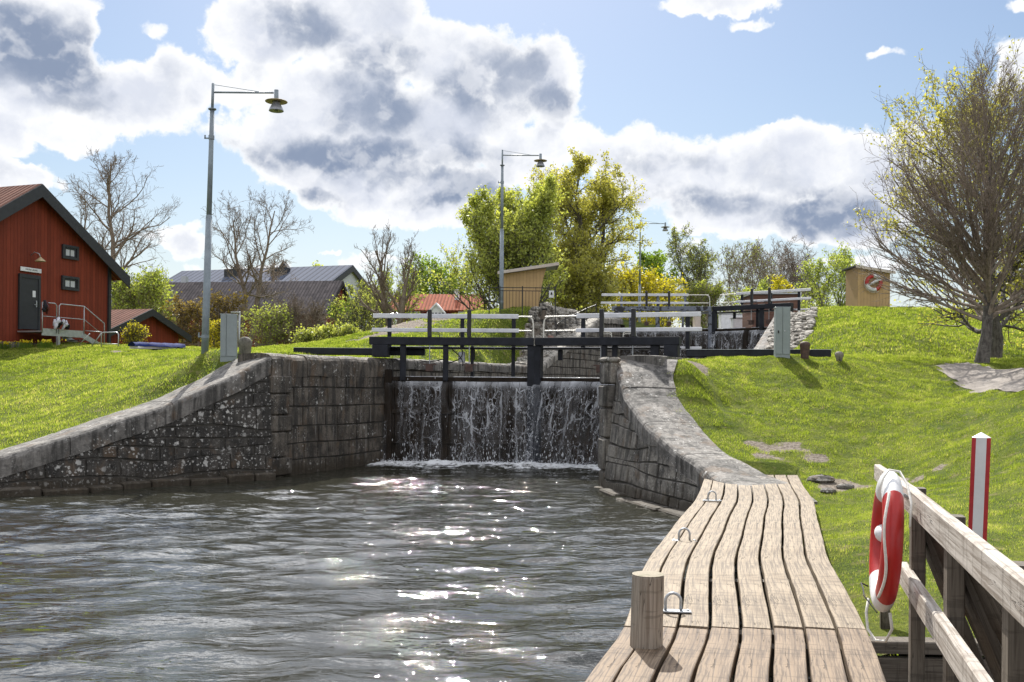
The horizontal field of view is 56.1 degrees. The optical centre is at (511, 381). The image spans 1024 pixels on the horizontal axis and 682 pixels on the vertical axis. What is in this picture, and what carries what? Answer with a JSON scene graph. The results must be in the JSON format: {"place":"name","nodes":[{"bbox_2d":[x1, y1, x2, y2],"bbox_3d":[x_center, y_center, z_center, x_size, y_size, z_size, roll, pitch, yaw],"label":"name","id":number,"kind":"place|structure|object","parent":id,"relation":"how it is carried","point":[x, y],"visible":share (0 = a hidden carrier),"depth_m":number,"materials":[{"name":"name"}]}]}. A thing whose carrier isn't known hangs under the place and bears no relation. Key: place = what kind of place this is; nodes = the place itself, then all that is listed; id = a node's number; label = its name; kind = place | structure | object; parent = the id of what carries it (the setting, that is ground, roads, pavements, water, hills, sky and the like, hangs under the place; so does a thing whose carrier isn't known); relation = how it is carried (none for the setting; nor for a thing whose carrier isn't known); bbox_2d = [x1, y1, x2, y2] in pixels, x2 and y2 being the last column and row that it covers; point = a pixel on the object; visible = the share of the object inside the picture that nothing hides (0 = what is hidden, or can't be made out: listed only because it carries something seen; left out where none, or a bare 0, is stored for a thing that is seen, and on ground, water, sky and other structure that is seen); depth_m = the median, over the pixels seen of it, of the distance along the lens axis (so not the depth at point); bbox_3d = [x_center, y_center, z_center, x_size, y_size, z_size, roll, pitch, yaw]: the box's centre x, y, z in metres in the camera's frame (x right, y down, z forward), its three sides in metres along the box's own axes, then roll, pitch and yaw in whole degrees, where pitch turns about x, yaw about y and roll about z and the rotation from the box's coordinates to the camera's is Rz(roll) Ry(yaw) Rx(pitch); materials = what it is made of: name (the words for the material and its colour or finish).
{"place":"outdoors","nodes":[
{"label":"outdoors","id":0,"kind":"place"},
{"bbox_2d":[0,459,983,681],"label":"canal water","id":1,"kind":"structure","parent":0,"point":[416,571],"depth_m":11.18,"materials":[{"name":"grey liquid"}]},
{"bbox_2d":[380,456,597,466],"bbox_3d":[0.230,2.144,25.774,7.988,0.350,1.194,1,0,11],"label":"foam","id":2,"kind":"object","parent":1,"relation":"on","point":[482,462],"visible":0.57,"depth_m":25.91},
{"bbox_2d":[598,357,620,485],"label":"stone pier","id":3,"kind":"structure","parent":1,"relation":"in","point":[609,367],"depth_m":21.09,"materials":[{"name":"grey stone"}]},
{"bbox_2d":[585,474,885,681],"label":"boardwalk","id":4,"kind":"structure","parent":1,"relation":"in","point":[829,641],"depth_m":7.23,"materials":[{"name":"brown wood"}]},
{"bbox_2d":[630,571,663,650],"bbox_3d":[0.843,1.886,6.081,0.229,1.343,0.206,1,0,0],"label":"mooring post","id":5,"kind":"object","parent":4,"relation":"on","point":[647,606],"visible":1,"depth_m":6.00,"materials":[{"name":"brown wood"}]},
{"bbox_2d":[663,592,691,612],"bbox_3d":[1.161,1.586,6.918,0.260,0.146,0.075,0,0,6],"label":"mooring ring","id":6,"kind":"object","parent":4,"relation":"on","point":[679,610],"visible":0.82,"depth_m":6.91,"materials":[{"name":"metal"}]},
{"bbox_2d":[874,464,1023,681],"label":"timber railing","id":7,"kind":"object","parent":4,"relation":"attached to","point":[979,580],"visible":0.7,"depth_m":4.25,"materials":[{"name":"wood"}]},
{"bbox_2d":[860,469,912,642],"bbox_3d":[1.958,0.922,5.078,0.191,0.940,0.754,1,0,12],"label":"lifebuoy","id":8,"kind":"object","parent":7,"relation":"hanging from","point":[886,543],"visible":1,"depth_m":4.83,"materials":[{"name":"red plastic"}]},
{"bbox_2d":[0,307,1023,655],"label":"lawn","id":9,"kind":"structure","parent":0,"point":[782,467],"depth_m":19.54,"materials":[{"name":"green plant"}]},
{"bbox_2d":[15,339,37,348],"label":"flower clump","id":10,"kind":"object","parent":9,"relation":"on","point":[25,344],"visible":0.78,"depth_m":34.54,"materials":[{"name":"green plant"}]},
{"bbox_2d":[37,339,65,348],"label":"flower clump","id":11,"kind":"object","parent":9,"relation":"on","point":[45,345],"visible":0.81,"depth_m":34.52,"materials":[{"name":"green plant"}]},
{"bbox_2d":[17,302,104,344],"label":"steel staircase","id":12,"kind":"structure","parent":9,"relation":"on","point":[68,335],"depth_m":36.01,"materials":[{"name":"grey metal"}]},
{"bbox_2d":[53,317,62,329],"bbox_3d":[-16.734,-2.140,35.369,0.231,0.482,0.365,0,0,20],"label":"cloth bundle","id":13,"kind":"object","parent":12,"relation":"hanging from","point":[57,322],"visible":1,"depth_m":35.28,"materials":[{"name":"white fabric"}]},
{"bbox_2d":[0,184,129,348],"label":"red house","id":14,"kind":"structure","parent":9,"relation":"on","point":[52,249],"depth_m":36.50,"materials":[{"name":"brown wood"}]},
{"bbox_2d":[21,277,37,329],"bbox_3d":[-17.953,-2.900,35.744,0.100,1.905,0.774,1,0,20],"label":"door","id":15,"kind":"structure","parent":14,"relation":"in","point":[29,286],"depth_m":35.74,"materials":[{"name":"paint"}]},
{"bbox_2d":[61,244,78,260],"bbox_3d":[-17.287,-5.054,37.581,0.080,0.542,0.807,1,0,20],"label":"window","id":16,"kind":"structure","parent":14,"relation":"in","point":[70,252],"depth_m":37.58,"materials":[{"name":"paint"}]},
{"bbox_2d":[61,275,79,290],"bbox_3d":[-17.295,-3.844,37.599,0.080,0.543,0.862,1,0,20],"label":"window","id":17,"kind":"structure","parent":14,"relation":"in","point":[71,283],"depth_m":37.60,"materials":[{"name":"paint"}]},
{"bbox_2d":[78,330,118,346],"bbox_3d":[-15.170,-1.525,35.490,1.926,0.772,0.811,0,0,21],"label":"tube railing","id":18,"kind":"object","parent":9,"relation":"on","point":[99,336],"visible":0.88,"depth_m":35.02,"materials":[{"name":"metal"}]},
{"bbox_2d":[56,145,179,308],"bbox_3d":[-23.070,-7.260,56.226,6.486,12.639,7.706,1,0,0],"label":"bare tree","id":19,"kind":"object","parent":9,"relation":"on","point":[123,240],"visible":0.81,"depth_m":55.94,"materials":[{"name":"brown plant"}]},
{"bbox_2d":[119,320,151,343],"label":"shrub","id":20,"kind":"object","parent":9,"relation":"on","point":[135,332],"visible":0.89,"depth_m":38.29,"materials":[{"name":"yellow plant"}]},
{"bbox_2d":[0,356,275,496],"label":"wing wall","id":21,"kind":"structure","parent":9,"relation":"on","point":[214,427],"depth_m":20.78,"materials":[{"name":"stone"}]},
{"bbox_2d":[111,260,177,316],"bbox_3d":[-21.056,-3.873,53.803,5.012,5.863,4.973,1,0,0],"label":"broadleaf tree","id":22,"kind":"object","parent":9,"relation":"on","point":[150,291],"visible":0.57,"depth_m":53.25,"materials":[{"name":"green plant"}]},
{"bbox_2d":[111,309,191,343],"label":"red annexe","id":23,"kind":"structure","parent":9,"relation":"on","point":[162,328],"depth_m":43.16,"materials":[{"name":"red wood"}]},
{"bbox_2d":[128,342,185,348],"bbox_3d":[-12.429,-1.253,33.750,0.996,0.242,2.001,1,0,41],"label":"covered boat","id":24,"kind":"object","parent":9,"relation":"on","point":[143,345],"visible":0.99,"depth_m":33.31,"materials":[{"name":"blue fabric"}]},
{"bbox_2d":[160,291,211,346],"bbox_3d":[-17.826,-2.886,52.013,2.714,4.060,3.284,1,0,-40],"label":"shrub","id":25,"kind":"object","parent":9,"relation":"on","point":[187,312],"visible":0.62,"depth_m":51.74,"materials":[{"name":"brown plant"}]},
{"bbox_2d":[0,326,386,449],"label":"grass","id":26,"kind":"structure","parent":9,"relation":"on","point":[94,355],"depth_m":26.13,"materials":[{"name":"green plant"}]},
{"bbox_2d":[209,318,219,349],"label":"shrub","id":27,"kind":"object","parent":9,"relation":"on","point":[213,330],"visible":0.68,"depth_m":32.91,"materials":[{"name":"yellow plant"}]},
{"bbox_2d":[191,289,251,343],"bbox_3d":[-16.275,-3.148,54.149,3.338,4.556,3.716,1,0,-34],"label":"shrub","id":28,"kind":"object","parent":9,"relation":"on","point":[223,305],"visible":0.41,"depth_m":53.83,"materials":[{"name":"brown plant"}]},
{"bbox_2d":[220,314,237,361],"bbox_3d":[-6.958,-1.013,23.596,0.410,1.283,0.368,1,0,-14],"label":"electrical cabinet","id":29,"kind":"object","parent":9,"relation":"on","point":[228,335],"visible":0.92,"depth_m":23.42,"materials":[{"name":"grey metal"}]},
{"bbox_2d":[198,83,287,353],"bbox_3d":[-6.732,-3.820,24.000,2.179,7.253,0.554,1,0,0],"label":"lamp post","id":30,"kind":"object","parent":9,"relation":"on","point":[276,102],"visible":0.98,"depth_m":23.95,"materials":[{"name":"grey metal"}]},
{"bbox_2d":[238,337,251,353],"bbox_3d":[-6.729,-0.792,24.200,0.336,0.678,0.336,1,0,0],"label":"bollard","id":31,"kind":"object","parent":9,"relation":"on","point":[245,344],"visible":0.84,"depth_m":24.07,"materials":[{"name":"stone"}]},
{"bbox_2d":[200,185,313,346],"bbox_3d":[-15.582,-6.510,58.541,6.786,11.308,5.469,1,0,-28],"label":"bare tree","id":32,"kind":"object","parent":9,"relation":"on","point":[258,286],"visible":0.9,"depth_m":58.03,"materials":[{"name":"brown plant"}]},
{"bbox_2d":[240,299,299,346],"bbox_3d":[-11.524,-2.416,47.051,3.912,3.230,3.558,1,0,42],"label":"shrub","id":33,"kind":"object","parent":9,"relation":"on","point":[269,327],"visible":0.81,"depth_m":46.61,"materials":[{"name":"green plant"}]},
{"bbox_2d":[272,290,329,344],"bbox_3d":[-10.502,-2.697,47.766,3.026,3.658,3.452,1,0,0],"label":"shrub","id":34,"kind":"object","parent":9,"relation":"on","point":[317,317],"visible":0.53,"depth_m":47.52,"materials":[{"name":"brown plant"}]},
{"bbox_2d":[287,325,320,343],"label":"bush","id":35,"kind":"object","parent":9,"relation":"on","point":[301,335],"visible":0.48,"depth_m":44.68,"materials":[{"name":"green plant"}]},
{"bbox_2d":[308,321,338,340],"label":"hedge","id":36,"kind":"object","parent":9,"relation":"on","point":[322,330],"visible":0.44,"depth_m":44.65,"materials":[{"name":"green plant"}]},
{"bbox_2d":[325,322,360,337],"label":"hedge","id":37,"kind":"object","parent":9,"relation":"on","point":[347,329],"visible":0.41,"depth_m":44.71,"materials":[{"name":"green plant"}]},
{"bbox_2d":[326,281,385,331],"bbox_3d":[-8.811,-3.256,54.985,4.064,4.813,3.714,1,0,0],"label":"shrub","id":38,"kind":"object","parent":9,"relation":"on","point":[356,309],"visible":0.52,"depth_m":54.68,"materials":[{"name":"green plant"}]},
{"bbox_2d":[182,305,531,363],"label":"grass","id":39,"kind":"structure","parent":9,"relation":"on","point":[399,334],"depth_m":36.35,"materials":[{"name":"green plant"}]},
{"bbox_2d":[293,347,425,355],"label":"balance beam","id":40,"kind":"structure","parent":9,"relation":"on","point":[351,351],"depth_m":27.24,"materials":[{"name":"wood"}]},
{"bbox_2d":[354,223,424,324],"bbox_3d":[-6.365,-4.665,50.134,3.599,7.586,2.881,0,0,-25],"label":"bare tree","id":41,"kind":"object","parent":9,"relation":"on","point":[383,305],"visible":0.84,"depth_m":49.80,"materials":[{"name":"brown plant"}]},
{"bbox_2d":[364,257,427,327],"bbox_3d":[-7.242,-4.318,59.483,4.122,6.761,4.794,1,0,0],"label":"shrub","id":42,"kind":"object","parent":9,"relation":"on","point":[390,284],"visible":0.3,"depth_m":59.74,"materials":[{"name":"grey plant"}]},
{"bbox_2d":[381,318,622,377],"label":"chamber wall","id":43,"kind":"structure","parent":9,"relation":"on","point":[576,363],"depth_m":38.07,"materials":[{"name":"stone"}]},
{"bbox_2d":[369,310,533,462],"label":"lock gate","id":44,"kind":"structure","parent":43,"relation":"attached to","point":[400,423],"depth_m":26.62,"materials":[{"name":"brown wood"}]},
{"bbox_2d":[381,376,532,462],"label":"waterfall","id":45,"kind":"structure","parent":44,"relation":"attached to","point":[483,383],"depth_m":26.37,"materials":[{"name":"white liquid"}]},
{"bbox_2d":[507,302,587,364],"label":"rubble bank","id":46,"kind":"structure","parent":43,"relation":"on","point":[560,311],"depth_m":40.93,"materials":[{"name":"stone"}]},
{"bbox_2d":[556,303,596,335],"bbox_3d":[2.859,-2.586,42.618,0.130,2.039,3.814,0,0,31],"label":"iron fence","id":47,"kind":"object","parent":43,"relation":"on","point":[565,319],"visible":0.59,"depth_m":42.39,"materials":[{"name":"grey metal"}]},
{"bbox_2d":[601,291,711,358],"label":"lock gate","id":48,"kind":"structure","parent":43,"relation":"attached to","point":[701,339],"depth_m":47.25,"materials":[{"name":"grey paint"}]},
{"bbox_2d":[423,173,588,311],"bbox_3d":[-0.437,-6.443,50.276,8.597,8.411,8.192,1,0,0],"label":"lime tree","id":49,"kind":"object","parent":9,"relation":"on","point":[527,227],"visible":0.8,"depth_m":48.74,"materials":[{"name":"green plant"}]},
{"bbox_2d":[497,150,546,309],"bbox_3d":[0.417,-6.021,40.000,2.040,7.250,0.554,1,0,0],"label":"lamp post","id":50,"kind":"object","parent":9,"relation":"on","point":[540,161],"visible":0.95,"depth_m":39.94,"materials":[{"name":"grey metal"}]},
{"bbox_2d":[489,286,555,328],"bbox_3d":[0.418,-3.027,39.200,2.745,1.732,0.045,1,0,0],"label":"iron fence","id":51,"kind":"object","parent":9,"relation":"on","point":[500,287],"visible":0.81,"depth_m":39.19,"materials":[{"name":"black metal"}]},
{"bbox_2d":[498,262,558,308],"bbox_3d":[0.683,-4.070,41.770,2.605,2.013,2.100,1,0,0],"label":"open shelter","id":52,"kind":"object","parent":9,"relation":"on","point":[531,276],"visible":0.7,"depth_m":41.00,"materials":[{"name":"wood"}]},
{"bbox_2d":[545,249,631,313],"bbox_3d":[3.285,-4.842,54.963,7.003,5.350,6.385,1,0,0],"label":"shrub","id":53,"kind":"object","parent":9,"relation":"on","point":[583,277],"visible":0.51,"depth_m":53.80,"materials":[{"name":"green plant"}]},
{"bbox_2d":[524,146,660,312],"bbox_3d":[4.570,-7.992,57.665,9.306,11.559,8.102,1,0,-33],"label":"maple tree","id":54,"kind":"object","parent":9,"relation":"on","point":[583,215],"visible":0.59,"depth_m":56.44,"materials":[{"name":"green plant"}]},
{"bbox_2d":[637,220,668,321],"bbox_3d":[8.963,-6.248,61.000,2.045,8.026,0.554,1,0,0],"label":"lamp post","id":55,"kind":"object","parent":9,"relation":"on","point":[664,227],"visible":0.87,"depth_m":60.95,"materials":[{"name":"grey metal"}]},
{"bbox_2d":[619,317,773,365],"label":"chamber wall","id":56,"kind":"structure","parent":9,"relation":"on","point":[762,343],"depth_m":21.41,"materials":[{"name":"grey stone"}]},
{"bbox_2d":[533,308,701,464],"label":"lock gate","id":57,"kind":"structure","parent":56,"relation":"attached to","point":[577,437],"depth_m":26.10,"materials":[{"name":"brown wood"}]},
{"bbox_2d":[519,377,614,466],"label":"waterfall","id":58,"kind":"structure","parent":57,"relation":"attached to","point":[572,383],"depth_m":25.94,"materials":[{"name":"white liquid"}]},
{"bbox_2d":[712,287,810,348],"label":"lock gate","id":59,"kind":"structure","parent":56,"relation":"attached to","point":[745,336],"depth_m":45.92,"materials":[{"name":"brown wood"}]},
{"bbox_2d":[711,327,761,348],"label":"waterfall","id":60,"kind":"structure","parent":59,"relation":"attached to","point":[734,334],"depth_m":46.29,"materials":[{"name":"white liquid"}]},
{"bbox_2d":[595,359,817,521],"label":"curved wing wall","id":61,"kind":"structure","parent":9,"relation":"on","point":[665,455],"depth_m":18.79,"materials":[{"name":"grey stone"}]},
{"bbox_2d":[686,349,830,356],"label":"balance beam","id":62,"kind":"structure","parent":9,"relation":"on","point":[743,352],"depth_m":24.62,"materials":[{"name":"wood"}]},
{"bbox_2d":[774,307,790,357],"bbox_3d":[6.692,-1.134,23.783,0.375,1.413,0.375,0,0,8],"label":"electrical cabinet","id":63,"kind":"object","parent":9,"relation":"on","point":[781,331],"visible":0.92,"depth_m":23.63,"materials":[{"name":"metal"}]},
{"bbox_2d":[764,307,817,348],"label":"rubble bank","id":64,"kind":"structure","parent":9,"relation":"on","point":[800,328],"depth_m":39.13,"materials":[{"name":"stone"}]},
{"bbox_2d":[800,341,809,358],"bbox_3d":[7.199,-0.676,23.600,0.256,0.620,0.256,1,0,0],"label":"bollard","id":65,"kind":"object","parent":9,"relation":"on","point":[804,349],"visible":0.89,"depth_m":23.51,"materials":[{"name":"metal"}]},
{"bbox_2d":[807,474,835,482],"bbox_3d":[5.281,1.675,16.402,0.503,0.191,0.330,1,0,0],"label":"rock","id":66,"kind":"object","parent":9,"relation":"on","point":[821,478],"visible":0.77,"depth_m":16.31,"materials":[{"name":"grey stone"}]},
{"bbox_2d":[836,483,854,488],"bbox_3d":[5.553,1.758,16.004,0.323,0.122,0.204,1,0,0],"label":"rock","id":67,"kind":"object","parent":9,"relation":"on","point":[844,486],"visible":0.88,"depth_m":15.94,"materials":[{"name":"grey stone"}]},
{"bbox_2d":[842,265,895,306],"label":"lifebuoy shed","id":68,"kind":"structure","parent":9,"relation":"on","point":[855,296],"depth_m":44.00,"materials":[{"name":"paint"}]},
{"bbox_2d":[864,274,882,292],"bbox_3d":[16.520,-4.490,43.876,0.846,0.846,0.151,1,0,0],"label":"lifebuoy","id":69,"kind":"object","parent":68,"relation":"hanging from","point":[868,286],"visible":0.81,"depth_m":43.84,"materials":[{"name":"red plastic"}]},
{"bbox_2d":[783,545,994,681],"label":"timber revetment","id":70,"kind":"object","parent":9,"relation":"on","point":[894,668],"visible":0.01,"depth_m":7.19,"materials":[{"name":"wood"}]},
{"bbox_2d":[795,305,1023,363],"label":"grass","id":71,"kind":"structure","parent":9,"relation":"on","point":[901,322],"depth_m":32.38,"materials":[{"name":"green plant"}]},
{"bbox_2d":[844,36,1023,357],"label":"maple tree","id":72,"kind":"object","parent":9,"relation":"on","point":[998,339],"visible":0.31,"depth_m":27.27,"materials":[{"name":"green plant"}]},
{"bbox_2d":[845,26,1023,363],"bbox_3d":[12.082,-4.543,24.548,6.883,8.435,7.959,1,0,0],"label":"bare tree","id":73,"kind":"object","parent":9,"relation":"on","point":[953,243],"visible":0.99,"depth_m":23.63,"materials":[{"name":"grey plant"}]},
{"bbox_2d":[968,432,990,540],"bbox_3d":[3.900,1.205,8.040,0.190,1.565,0.144,1,0,26],"label":"marker post","id":74,"kind":"object","parent":9,"relation":"on","point":[979,483],"visible":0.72,"depth_m":7.97,"materials":[{"name":"wood"}]},
{"bbox_2d":[937,362,1023,392],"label":"path","id":75,"kind":"structure","parent":9,"relation":"on","point":[976,378],"depth_m":22.05,"materials":[{"name":"grey stone"}]},
{"bbox_2d":[971,255,1023,309],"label":"shrub","id":76,"kind":"object","parent":9,"relation":"on","point":[999,269],"visible":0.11,"depth_m":43.92,"materials":[{"name":"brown plant"}]},
{"bbox_2d":[0,0,1023,326],"label":"sky","id":77,"kind":"structure","parent":0,"point":[738,120],"materials":[{"name":"blue"}]},
{"bbox_2d":[740,292,801,327],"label":"timber barge house","id":78,"kind":"structure","parent":0,"point":[747,316],"depth_m":57.00,"materials":[{"name":"wood"}]},
{"bbox_3d":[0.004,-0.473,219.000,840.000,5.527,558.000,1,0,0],"label":"ground","id":79,"kind":"structure","parent":0,"visible":0},
{"bbox_2d":[71,187,106,238],"bbox_3d":[-27.833,-6.945,62.073,4.297,11.843,4.219,1,0,0],"label":"bare tree","id":80,"kind":"object","parent":79,"relation":"on","point":[83,212],"visible":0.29,"depth_m":62.10,"materials":[{"name":"brown plant"}]},
{"bbox_2d":[143,301,183,341],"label":"broadleaf tree","id":81,"kind":"object","parent":79,"relation":"on","point":[167,312],"visible":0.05,"depth_m":65.22,"materials":[{"name":"green plant"}]},
{"bbox_2d":[111,281,350,346],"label":"shingled barn","id":82,"kind":"structure","parent":79,"relation":"on","point":[317,291],"depth_m":84.85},
{"bbox_2d":[169,251,369,330],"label":"metal roofed hall","id":83,"kind":"structure","parent":79,"relation":"on","point":[347,273],"depth_m":130.54,"materials":[{"name":"paint"}]},
{"bbox_2d":[260,252,298,280],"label":"bare tree","id":84,"kind":"object","parent":79,"relation":"on","point":[274,273],"visible":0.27,"depth_m":105.24,"materials":[{"name":"brown plant"}]},
{"bbox_2d":[324,298,359,327],"bbox_3d":[-11.039,-3.193,61.946,2.894,4.636,3.030,1,0,0],"label":"shrub","id":85,"kind":"object","parent":79,"relation":"on","point":[331,312],"visible":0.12,"depth_m":61.79,"materials":[{"name":"green plant"}]},
{"bbox_2d":[352,278,395,330],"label":"shrub","id":86,"kind":"object","parent":79,"relation":"on","point":[361,284],"visible":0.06,"depth_m":65.30,"materials":[{"name":"green plant"}]},
{"bbox_2d":[400,251,471,293],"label":"broadleaf tree","id":87,"kind":"object","parent":79,"relation":"on","point":[435,264],"visible":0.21,"depth_m":111.08,"materials":[{"name":"green plant"}]},
{"bbox_2d":[391,289,487,321],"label":"red cottage","id":88,"kind":"structure","parent":79,"relation":"on","point":[442,303],"depth_m":92.74,"materials":[{"name":"tile"}]},
{"bbox_2d":[605,252,680,325],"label":"shrub","id":89,"kind":"object","parent":79,"relation":"on","point":[645,279],"visible":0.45,"depth_m":65.38,"materials":[{"name":"yellow plant"}]},
{"bbox_2d":[629,249,678,326],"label":"broadleaf tree","id":90,"kind":"object","parent":79,"relation":"on","point":[651,260],"visible":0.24,"depth_m":83.06,"materials":[{"name":"green plant"}]},
{"bbox_2d":[641,272,690,326],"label":"shrub","id":91,"kind":"object","parent":79,"relation":"on","point":[680,298],"visible":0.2,"depth_m":69.79,"materials":[{"name":"yellow plant"}]},
{"bbox_2d":[664,222,718,326],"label":"birch tree","id":92,"kind":"object","parent":79,"relation":"on","point":[699,265],"visible":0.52,"depth_m":84.71,"materials":[{"name":"green plant"}]},
{"bbox_2d":[672,275,743,327],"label":"shrub","id":93,"kind":"object","parent":79,"relation":"on","point":[706,287],"visible":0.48,"depth_m":79.36,"materials":[{"name":"green plant"}]},
{"bbox_2d":[708,236,786,311],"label":"bare tree","id":94,"kind":"object","parent":79,"relation":"on","point":[755,254],"visible":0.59,"depth_m":95.25,"materials":[{"name":"brown plant"}]},
{"bbox_2d":[730,277,770,310],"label":"shrub","id":95,"kind":"object","parent":79,"relation":"on","point":[763,285],"visible":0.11,"depth_m":81.90,"materials":[{"name":"green plant"}]},
{"bbox_2d":[734,233,823,308],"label":"bare tree","id":96,"kind":"object","parent":79,"relation":"on","point":[787,254],"visible":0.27,"depth_m":99.16,"materials":[{"name":"brown plant"}]},
{"bbox_2d":[766,274,797,311],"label":"shrub","id":97,"kind":"object","parent":79,"relation":"on","point":[778,284],"visible":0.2,"depth_m":85.23,"materials":[{"name":"yellow plant"}]},
{"bbox_2d":[774,251,826,310],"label":"bare tree","id":98,"kind":"object","parent":79,"relation":"on","point":[790,278],"visible":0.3,"depth_m":97.67,"materials":[{"name":"brown plant"}]},
{"bbox_2d":[799,281,835,311],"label":"shrub","id":99,"kind":"object","parent":79,"relation":"on","point":[808,294],"visible":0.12,"depth_m":77.53,"materials":[{"name":"green plant"}]},
{"bbox_2d":[792,238,863,311],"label":"broadleaf tree","id":100,"kind":"object","parent":79,"relation":"on","point":[843,262],"visible":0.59,"depth_m":73.93,"materials":[{"name":"green plant"}]},
{"label":"upper water","id":101,"kind":"structure","parent":0,"visible":0},
{"bbox_2d":[718,313,741,327],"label":"white cabin","id":102,"kind":"object","parent":101,"relation":"on","point":[724,320],"visible":0.23,"depth_m":66.00,"materials":[{"name":"metal"}]},
{"bbox_2d":[730,317,741,327],"bbox_3d":[15.408,-3.300,62.400,2.336,1.669,0.900,1,0,0],"label":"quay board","id":103,"kind":"object","parent":101,"relation":"in","point":[736,322],"visible":0.15,"depth_m":62.00,"materials":[{"name":"wood"}]},
{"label":"canal bed","id":104,"kind":"structure","parent":0,"visible":0},
{"bbox_2d":[238,353,385,476],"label":"quay wall","id":105,"kind":"structure","parent":104,"relation":"on","point":[327,413],"depth_m":24.24,"materials":[{"name":"stone"}]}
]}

